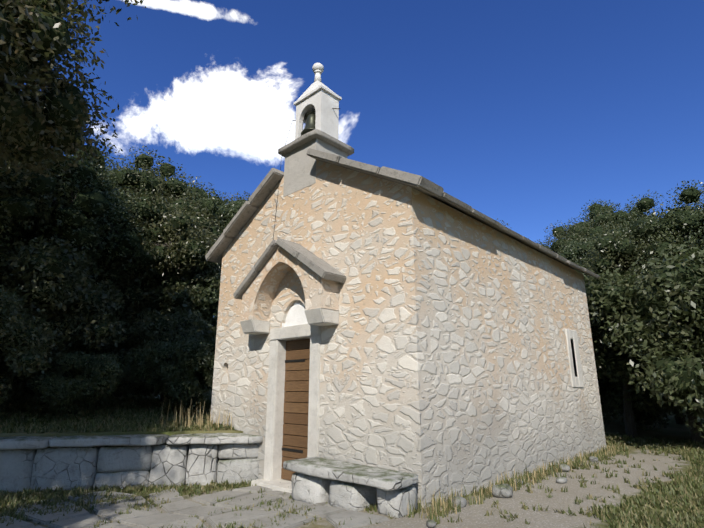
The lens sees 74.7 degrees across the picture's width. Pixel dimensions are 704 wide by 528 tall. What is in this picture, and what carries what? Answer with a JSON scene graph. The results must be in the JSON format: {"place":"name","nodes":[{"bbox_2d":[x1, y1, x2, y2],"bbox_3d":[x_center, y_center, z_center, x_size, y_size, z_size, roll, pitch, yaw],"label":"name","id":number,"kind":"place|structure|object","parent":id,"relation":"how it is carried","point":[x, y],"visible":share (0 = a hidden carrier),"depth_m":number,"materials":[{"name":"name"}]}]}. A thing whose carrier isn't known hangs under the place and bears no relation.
{"place":"outdoors","nodes":[
{"label":"outdoors","id":0,"kind":"place"},
{"bbox_2d":[0,385,703,527],"bbox_3d":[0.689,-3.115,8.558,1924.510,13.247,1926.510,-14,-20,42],"label":"ground","id":1,"kind":"structure","parent":0,"point":[472,516],"depth_m":5.63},
{"bbox_2d":[0,357,13,389],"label":"tree","id":2,"kind":"object","parent":1,"relation":"on","point":[3,377],"visible":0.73,"depth_m":8.33,"materials":[{"name":"green plant"}]},
{"bbox_2d":[0,285,54,414],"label":"tree","id":3,"kind":"object","parent":1,"relation":"on","point":[14,334],"visible":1,"depth_m":7.38,"materials":[{"name":"green plant"}]},
{"bbox_2d":[7,162,49,242],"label":"tree","id":4,"kind":"object","parent":1,"relation":"on","point":[27,224],"depth_m":11.26,"materials":[{"name":"green plant"}]},
{"bbox_2d":[0,356,61,412],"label":"bush","id":5,"kind":"object","parent":1,"relation":"on","point":[16,399],"visible":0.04,"depth_m":8.88,"materials":[{"name":"green plant"}]},
{"bbox_2d":[0,149,70,247],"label":"tree","id":6,"kind":"object","parent":1,"relation":"on","point":[18,206],"visible":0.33,"depth_m":9.23,"materials":[{"name":"green plant"}]},
{"bbox_2d":[0,216,93,399],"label":"tree","id":7,"kind":"object","parent":1,"relation":"on","point":[27,235],"visible":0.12,"depth_m":11.55,"materials":[{"name":"green plant"}]},
{"bbox_2d":[0,236,126,407],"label":"tree","id":8,"kind":"object","parent":1,"relation":"on","point":[56,288],"visible":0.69,"depth_m":9.03,"materials":[{"name":"green plant"}]},
{"bbox_2d":[0,234,130,394],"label":"tree","id":9,"kind":"object","parent":1,"relation":"on","point":[96,267],"visible":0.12,"depth_m":10.78,"materials":[{"name":"green plant"}]},
{"bbox_2d":[0,311,133,412],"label":"bush","id":10,"kind":"object","parent":1,"relation":"on","point":[65,327],"visible":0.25,"depth_m":9.22,"materials":[{"name":"green plant"}]},
{"bbox_2d":[5,302,128,397],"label":"tree","id":11,"kind":"object","parent":1,"relation":"on","point":[86,323],"visible":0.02,"depth_m":11.62,"materials":[{"name":"green plant"}]},
{"bbox_2d":[0,0,145,185],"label":"tree","id":12,"kind":"object","parent":1,"relation":"on","point":[53,116],"visible":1,"depth_m":6.02,"materials":[{"name":"green plant"}]},
{"bbox_2d":[34,350,125,418],"bbox_3d":[-4.861,2.210,8.497,1.367,1.262,1.659,4,-16,-16],"label":"bush","id":13,"kind":"object","parent":1,"relation":"on","point":[96,367],"visible":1,"depth_m":8.19,"materials":[{"name":"green plant"}]},
{"bbox_2d":[0,133,164,406],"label":"tree","id":14,"kind":"object","parent":1,"relation":"on","point":[93,199],"visible":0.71,"depth_m":10.39,"materials":[{"name":"green plant"}]},
{"bbox_2d":[69,320,161,405],"bbox_3d":[-5.357,2.373,11.066,2.612,1.959,2.152,0,-15,1],"label":"bush","id":15,"kind":"object","parent":1,"relation":"on","point":[127,342],"visible":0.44,"depth_m":10.61,"materials":[{"name":"green plant"}]},
{"bbox_2d":[49,271,209,395],"bbox_3d":[-5.834,1.752,12.292,4.499,3.438,3.708,0,-15,-1],"label":"tree","id":16,"kind":"object","parent":1,"relation":"on","point":[134,292],"visible":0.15,"depth_m":11.67,"materials":[{"name":"green plant"}]},
{"bbox_2d":[0,433,262,492],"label":"retaining wall","id":17,"kind":"structure","parent":1,"relation":"on","point":[67,462],"depth_m":6.47,"materials":[{"name":"stone"}]},
{"bbox_2d":[94,145,221,396],"bbox_3d":[-6.994,0.208,14.905,5.360,8.206,5.990,-9,-17,30],"label":"tree","id":18,"kind":"object","parent":1,"relation":"on","point":[135,179],"visible":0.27,"depth_m":14.63,"materials":[{"name":"green plant"}]},
{"bbox_2d":[90,187,227,403],"bbox_3d":[-5.216,0.937,12.686,3.948,5.993,4.700,13,-20,-41],"label":"tree","id":19,"kind":"object","parent":1,"relation":"on","point":[190,240],"visible":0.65,"depth_m":11.87,"materials":[{"name":"green plant"}]},
{"bbox_2d":[109,280,218,400],"bbox_3d":[-4.739,2.088,12.584,4.316,3.174,3.557,-7,-17,26],"label":"tree","id":20,"kind":"object","parent":1,"relation":"on","point":[179,298],"visible":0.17,"depth_m":11.74,"materials":[{"name":"green plant"}]},
{"bbox_2d":[111,299,216,401],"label":"tree","id":21,"kind":"object","parent":1,"relation":"on","point":[141,390],"visible":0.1,"depth_m":11.75,"materials":[{"name":"green plant"}]},
{"bbox_2d":[121,338,214,414],"bbox_3d":[-3.662,2.292,9.531,2.098,1.580,1.729,-12,-19,38],"label":"shrub","id":22,"kind":"object","parent":1,"relation":"on","point":[175,378],"visible":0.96,"depth_m":9.35,"materials":[{"name":"green plant"}]},
{"bbox_2d":[121,310,216,408],"bbox_3d":[-4.345,2.251,10.958,2.507,2.232,3.042,-2,-15,6],"label":"bush","id":23,"kind":"object","parent":1,"relation":"on","point":[162,329],"visible":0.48,"depth_m":10.32,"materials":[{"name":"green plant"}]},
{"bbox_2d":[127,261,221,392],"bbox_3d":[-4.919,1.810,13.491,4.203,4.045,5.100,-2,-15,9],"label":"tree","id":24,"kind":"object","parent":1,"relation":"on","point":[209,298],"visible":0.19,"depth_m":12.07,"materials":[{"name":"green plant"}]},
{"bbox_2d":[142,168,216,198],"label":"tree","id":25,"kind":"object","parent":1,"relation":"on","point":[201,188],"depth_m":29.50,"materials":[{"name":"green plant"}]},
{"bbox_2d":[0,485,388,527],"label":"paving stones","id":26,"kind":"object","parent":1,"relation":"on","point":[178,510],"visible":0.77,"depth_m":4.89,"materials":[{"name":"grey stone"}]},
{"bbox_2d":[283,457,417,517],"bbox_3d":[-0.065,2.508,5.176,1.732,0.469,0.568,-14,-20,42],"label":"stone bench","id":27,"kind":"object","parent":26,"relation":"on","point":[347,486],"visible":0.85,"depth_m":4.95,"materials":[{"name":"grey stone"}]},
{"bbox_2d":[162,174,244,390],"bbox_3d":[-5.206,0.838,16.958,5.355,8.074,5.589,12,-19,-38],"label":"tree","id":28,"kind":"object","parent":1,"relation":"on","point":[226,213],"visible":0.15,"depth_m":16.77,"materials":[{"name":"green plant"}]},
{"bbox_2d":[199,336,215,388],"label":"tree","id":29,"kind":"object","parent":1,"relation":"on","point":[213,345],"visible":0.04,"depth_m":10.71,"materials":[{"name":"green plant"}]},
{"bbox_2d":[217,190,249,205],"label":"tree","id":30,"kind":"object","parent":1,"relation":"on","point":[236,197],"depth_m":28.97,"materials":[{"name":"green plant"}]},
{"bbox_2d":[224,191,249,206],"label":"tree","id":31,"kind":"object","parent":1,"relation":"on","point":[243,198],"depth_m":20.82,"materials":[{"name":"green plant"}]},
{"bbox_2d":[0,397,703,527],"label":"grass tufts","id":32,"kind":"object","parent":1,"relation":"on","point":[688,488],"visible":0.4,"depth_m":6.13,"materials":[{"name":"green plant"}]},
{"bbox_2d":[160,398,624,519],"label":"dry weeds","id":33,"kind":"object","parent":1,"relation":"on","point":[201,423],"visible":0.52,"depth_m":7.28,"materials":[{"name":"beige plant"}]},
{"bbox_2d":[210,160,605,507],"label":"chapel walls","id":34,"kind":"structure","parent":1,"relation":"on","point":[444,364],"depth_m":6.33,"materials":[{"name":"beige stone"}]},
{"bbox_2d":[251,324,320,492],"bbox_3d":[-0.803,2.049,6.603,1.240,2.317,0.540,-14,-20,42],"label":"door frame","id":35,"kind":"object","parent":34,"relation":"attached to","point":[279,338],"visible":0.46,"depth_m":6.68,"materials":[{"name":"white stone"}]},
{"bbox_2d":[281,339,309,480],"bbox_3d":[-0.741,2.079,6.662,0.736,1.962,0.040,-14,-20,42],"label":"door leaf","id":36,"kind":"object","parent":35,"relation":"in","point":[296,380],"visible":0.62,"depth_m":6.72,"materials":[{"name":"brown wood"}]},
{"bbox_2d":[282,359,304,452],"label":"door hinges","id":37,"kind":"object","parent":36,"relation":"attached to","point":[289,449],"depth_m":6.70,"materials":[{"name":"black metal"}]},
{"bbox_2d":[284,339,309,458],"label":"door nails","id":38,"kind":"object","parent":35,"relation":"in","point":[297,402],"depth_m":6.76,"materials":[{"name":"black metal"}]},
{"bbox_2d":[233,238,345,299],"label":"porch hood slabs","id":39,"kind":"structure","parent":34,"relation":"attached to","point":[319,267],"depth_m":6.66,"materials":[{"name":"grey stone"}]},
{"bbox_2d":[240,308,338,334],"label":"stone corbels","id":40,"kind":"object","parent":34,"relation":"attached to","point":[322,317],"visible":1,"depth_m":6.21,"materials":[{"name":"stone"}]},
{"bbox_2d":[241,246,338,320],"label":"arch","id":41,"kind":"structure","parent":40,"relation":"on","point":[258,295],"depth_m":6.99,"materials":[{"name":"beige stone"}]},
{"bbox_2d":[282,300,307,326],"bbox_3d":[-0.831,0.724,6.927,0.614,0.405,0.060,-14,-20,42],"label":"lunette","id":42,"kind":"object","parent":34,"relation":"attached to","point":[296,315],"visible":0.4,"depth_m":6.97,"materials":[{"name":"white paint"}]},
{"bbox_2d":[283,138,346,196],"bbox_3d":[-0.612,-1.494,7.759,0.800,0.780,0.704,-14,-20,42],"label":"bell tower base","id":43,"kind":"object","parent":34,"relation":"on","point":[300,169],"depth_m":7.51,"materials":[{"name":"grey stone"}]},
{"bbox_2d":[278,129,353,156],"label":"stone cornice","id":44,"kind":"structure","parent":43,"relation":"on","point":[311,136],"depth_m":7.54,"materials":[{"name":"grey stone"}]},
{"bbox_2d":[295,89,338,138],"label":"bell tower","id":45,"kind":"structure","parent":44,"relation":"on","point":[323,103],"depth_m":7.84,"materials":[{"name":"grey stone"}]},
{"bbox_2d":[301,108,315,135],"bbox_3d":[-0.686,-2.416,7.950,0.526,0.520,0.379,-48,-50,70],"label":"bell","id":46,"kind":"object","parent":45,"relation":"hanging from","point":[310,117],"visible":0.6,"depth_m":7.86,"materials":[{"name":"grey metal"}]},
{"bbox_2d":[273,108,339,236],"bbox_3d":[-0.745,-1.283,7.756,1.223,2.751,0.268,-5,-16,17],"label":"bell rope","id":47,"kind":"object","parent":46,"relation":"hanging from","point":[280,166],"visible":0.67,"depth_m":7.83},
{"bbox_2d":[293,63,341,105],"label":"bell tower roof","id":48,"kind":"structure","parent":45,"relation":"on","point":[317,84],"depth_m":8.08,"materials":[{"name":"grey stone"}]},
{"bbox_2d":[205,148,599,278],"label":"roof slabs","id":49,"kind":"structure","parent":34,"relation":"on","point":[245,213],"depth_m":7.29,"materials":[{"name":"grey stone"}]},
{"bbox_2d":[565,329,583,387],"bbox_3d":[4.200,1.839,8.977,0.270,1.090,0.600,-14,-20,42],"label":"window frame","id":50,"kind":"object","parent":34,"relation":"attached to","point":[574,364],"visible":0.5,"depth_m":8.89,"materials":[{"name":"grey stone"}]},
{"bbox_2d":[426,456,597,527],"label":"loose stones","id":51,"kind":"object","parent":1,"relation":"on","point":[502,490],"visible":0.88,"depth_m":5.32,"materials":[{"name":"grey stone"}]},
{"bbox_2d":[528,238,552,249],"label":"tree","id":52,"kind":"object","parent":1,"relation":"on","point":[544,245],"depth_m":26.64,"materials":[{"name":"green plant"}]},
{"bbox_2d":[556,234,604,264],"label":"tree","id":53,"kind":"object","parent":1,"relation":"on","point":[572,253],"visible":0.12,"depth_m":18.40,"materials":[{"name":"green plant"}]},
{"bbox_2d":[544,209,630,255],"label":"tree","id":54,"kind":"object","parent":1,"relation":"on","point":[559,234],"visible":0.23,"depth_m":23.93,"materials":[{"name":"green plant"}]},
{"bbox_2d":[564,189,666,235],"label":"tree","id":55,"kind":"object","parent":1,"relation":"on","point":[643,204],"visible":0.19,"depth_m":30.88,"materials":[{"name":"green plant"}]},
{"bbox_2d":[582,249,660,437],"bbox_3d":[7.250,2.126,12.000,3.427,4.893,4.080,-9,-17,30],"label":"tree","id":56,"kind":"object","parent":1,"relation":"on","point":[605,264],"visible":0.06,"depth_m":11.55,"materials":[{"name":"green plant"}]},
{"bbox_2d":[577,255,685,424],"bbox_3d":[11.088,2.049,16.462,5.182,7.407,4.638,14,-20,-42],"label":"tree","id":57,"kind":"object","parent":1,"relation":"on","point":[678,419],"depth_m":15.52,"materials":[{"name":"green plant"}]},
{"bbox_2d":[574,195,703,442],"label":"tree","id":58,"kind":"object","parent":1,"relation":"on","point":[616,241],"visible":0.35,"depth_m":11.13,"materials":[{"name":"green plant"}]},
{"bbox_2d":[597,333,682,425],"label":"tree","id":59,"kind":"object","parent":1,"relation":"on","point":[605,408],"visible":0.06,"depth_m":12.54,"materials":[{"name":"green plant"}]},
{"bbox_2d":[597,370,685,429],"bbox_3d":[9.212,3.315,13.665,4.074,2.995,3.358,-8,-17,28],"label":"bush","id":60,"kind":"object","parent":1,"relation":"on","point":[604,383],"visible":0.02,"depth_m":13.00,"materials":[{"name":"green plant"}]},
{"bbox_2d":[584,243,703,437],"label":"tree","id":61,"kind":"object","parent":1,"relation":"on","point":[676,374],"visible":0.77,"depth_m":9.35,"materials":[{"name":"green plant"}]},
{"bbox_2d":[596,313,696,430],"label":"tree","id":62,"kind":"object","parent":1,"relation":"on","point":[645,410],"visible":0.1,"depth_m":11.81,"materials":[{"name":"green plant"}]},
{"bbox_2d":[610,250,703,368],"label":"tree","id":63,"kind":"object","parent":1,"relation":"on","point":[641,309],"visible":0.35,"depth_m":9.37,"materials":[{"name":"green plant"}]},
{"bbox_2d":[621,180,703,276],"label":"tree","id":64,"kind":"object","parent":1,"relation":"on","point":[691,194],"visible":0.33,"depth_m":10.58,"materials":[{"name":"green plant"}]},
{"bbox_2d":[644,326,703,407],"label":"tree","id":65,"kind":"object","parent":1,"relation":"on","point":[683,353],"visible":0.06,"depth_m":9.59,"materials":[{"name":"green plant"}]},
{"bbox_2d":[660,392,703,424],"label":"tree","id":66,"kind":"object","parent":1,"relation":"on","point":[675,408],"depth_m":10.93,"materials":[{"name":"green plant"}]},
{"bbox_2d":[686,334,703,389],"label":"tree","id":67,"kind":"object","parent":1,"relation":"on","point":[701,338],"visible":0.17,"depth_m":9.09,"materials":[{"name":"green plant"}]},
{"bbox_2d":[21,0,703,316],"label":"sky","id":68,"kind":"structure","parent":0,"point":[526,113],"materials":[{"name":"blue"}]}
]}

